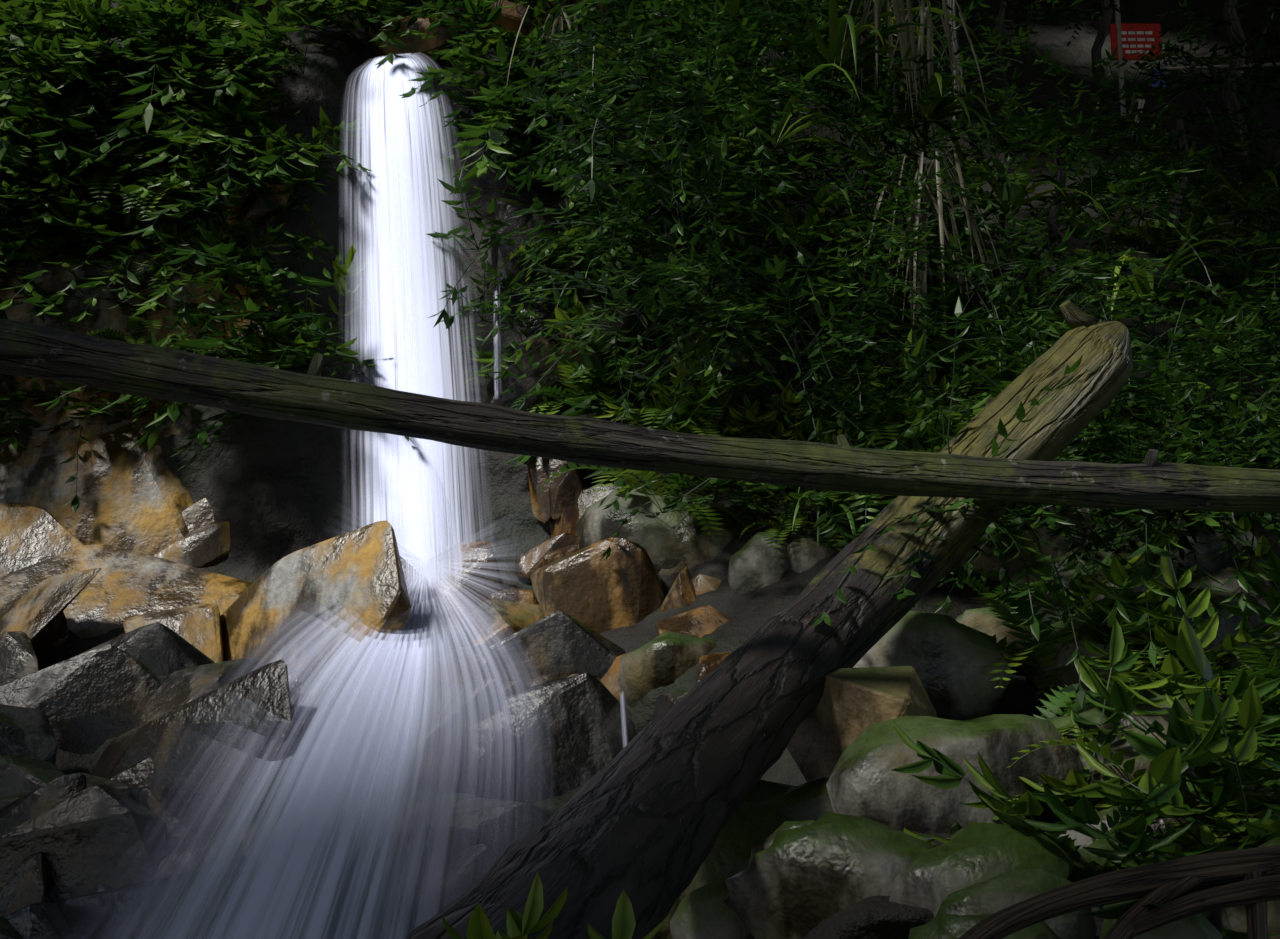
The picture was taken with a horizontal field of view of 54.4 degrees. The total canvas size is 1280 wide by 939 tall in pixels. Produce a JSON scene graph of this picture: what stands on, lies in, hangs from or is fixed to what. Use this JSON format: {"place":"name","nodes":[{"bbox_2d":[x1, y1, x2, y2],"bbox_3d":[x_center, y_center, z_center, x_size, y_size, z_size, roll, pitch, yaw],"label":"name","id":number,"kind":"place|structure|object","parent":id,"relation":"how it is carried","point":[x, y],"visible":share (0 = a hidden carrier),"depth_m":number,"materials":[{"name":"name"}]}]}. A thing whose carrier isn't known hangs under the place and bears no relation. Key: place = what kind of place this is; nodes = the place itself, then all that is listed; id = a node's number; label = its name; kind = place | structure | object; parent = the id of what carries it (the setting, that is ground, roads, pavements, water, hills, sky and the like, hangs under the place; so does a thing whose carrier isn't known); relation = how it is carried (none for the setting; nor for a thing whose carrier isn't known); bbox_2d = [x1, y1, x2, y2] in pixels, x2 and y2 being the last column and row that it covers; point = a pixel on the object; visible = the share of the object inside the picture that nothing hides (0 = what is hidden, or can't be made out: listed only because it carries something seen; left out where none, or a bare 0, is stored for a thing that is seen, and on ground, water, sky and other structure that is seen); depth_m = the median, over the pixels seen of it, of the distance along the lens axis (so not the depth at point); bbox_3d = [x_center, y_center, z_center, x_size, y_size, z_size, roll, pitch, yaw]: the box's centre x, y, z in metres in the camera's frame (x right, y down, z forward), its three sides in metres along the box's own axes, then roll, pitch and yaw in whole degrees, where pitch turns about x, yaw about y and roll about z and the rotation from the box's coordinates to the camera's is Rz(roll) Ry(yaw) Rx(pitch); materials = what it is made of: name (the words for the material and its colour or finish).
{"place":"outdoors","nodes":[
{"label":"outdoors","id":0,"kind":"place"},
{"bbox_2d":[0,0,1279,938],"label":"terrain ground","id":1,"kind":"structure","parent":0,"point":[273,489],"depth_m":10.41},
{"bbox_2d":[0,54,690,938],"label":"rock slabs","id":2,"kind":"object","parent":1,"relation":"on","point":[120,840],"depth_m":7.71,"materials":[{"name":"grey stone"}]},
{"bbox_2d":[0,0,722,511],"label":"foliage","id":3,"kind":"object","parent":1,"relation":"on","point":[74,34],"visible":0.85,"depth_m":9.83,"materials":[{"name":"green plant"}]},
{"bbox_2d":[153,54,626,938],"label":"waterfall","id":4,"kind":"object","parent":1,"relation":"on","point":[301,886],"visible":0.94,"depth_m":7.21,"materials":[{"name":"white liquid"}]},
{"bbox_2d":[217,0,731,700],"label":"ochre rock","id":5,"kind":"object","parent":1,"relation":"on","point":[621,586],"visible":0.41,"depth_m":8.47,"materials":[{"name":"brown stone"}]},
{"bbox_2d":[0,318,1279,512],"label":"fallen log","id":6,"kind":"object","parent":1,"relation":"on","point":[313,396],"visible":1,"depth_m":4.67,"materials":[{"name":"brown wood"}]},
{"bbox_2d":[507,0,1006,369],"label":"dead plant fronds","id":7,"kind":"object","parent":1,"relation":"on","point":[905,44],"visible":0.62,"depth_m":10.18,"materials":[{"name":"brown plant"}]},
{"bbox_2d":[405,300,1132,938],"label":"fallen log","id":8,"kind":"object","parent":1,"relation":"on","point":[645,814],"visible":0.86,"depth_m":4.61,"materials":[{"name":"brown wood"}]},
{"bbox_2d":[428,0,1279,708],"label":"foliage","id":9,"kind":"object","parent":1,"relation":"on","point":[690,100],"visible":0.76,"depth_m":8.42,"materials":[{"name":"green plant"}]},
{"bbox_2d":[442,335,1279,938],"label":"leafy plants","id":10,"kind":"object","parent":1,"relation":"on","point":[1232,729],"visible":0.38,"depth_m":4.66,"materials":[{"name":"green plant"}]},
{"bbox_2d":[787,666,936,781],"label":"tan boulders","id":11,"kind":"object","parent":1,"relation":"on","point":[847,711],"visible":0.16,"depth_m":5.11,"materials":[{"name":"beige stone"}]},
{"bbox_2d":[516,157,1279,546],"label":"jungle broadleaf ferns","id":12,"kind":"object","parent":1,"relation":"on","point":[1162,233],"visible":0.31,"depth_m":9.25,"materials":[{"name":"green plant"}]},
{"bbox_2d":[575,472,1279,938],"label":"mossy rocks","id":13,"kind":"object","parent":1,"relation":"on","point":[789,862],"visible":0.44,"depth_m":4.69,"materials":[{"name":"green stone"}]},
{"bbox_2d":[630,0,1279,339],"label":"pandanus palms","id":14,"kind":"object","parent":1,"relation":"on","point":[939,109],"visible":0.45,"depth_m":10.35,"materials":[{"name":"green plant"}]},
{"bbox_2d":[703,0,1248,341],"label":"hanging vines","id":15,"kind":"object","parent":1,"relation":"on","point":[1229,99],"visible":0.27,"depth_m":14.99,"materials":[{"name":"plant"}]},
{"bbox_2d":[958,845,1279,938],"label":"tree roots","id":16,"kind":"object","parent":1,"relation":"on","point":[1249,878],"visible":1,"depth_m":3.18,"materials":[{"name":"brown plant"}]},
{"bbox_2d":[1151,68,1165,87],"bbox_3d":[6.785,-5.128,16.300,0.180,0.257,0.020,0,-8,0],"label":"blue sign","id":17,"kind":"object","parent":1,"relation":"on","point":[1155,84],"visible":0.21,"depth_m":16.29,"materials":[{"name":"blue"}]},
{"bbox_2d":[1114,0,1279,115],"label":"railing","id":18,"kind":"object","parent":1,"relation":"on","point":[1120,51],"visible":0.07,"depth_m":16.01,"materials":[{"name":"grey metal"}]},
{"bbox_2d":[1110,24,1161,59],"bbox_3d":[6.377,-5.497,15.997,0.643,0.489,0.030,0,-8,0],"label":"red sign board","id":19,"kind":"object","parent":18,"relation":"attached to","point":[1136,38],"visible":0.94,"depth_m":15.99,"materials":[{"name":"red metal"}]}
]}

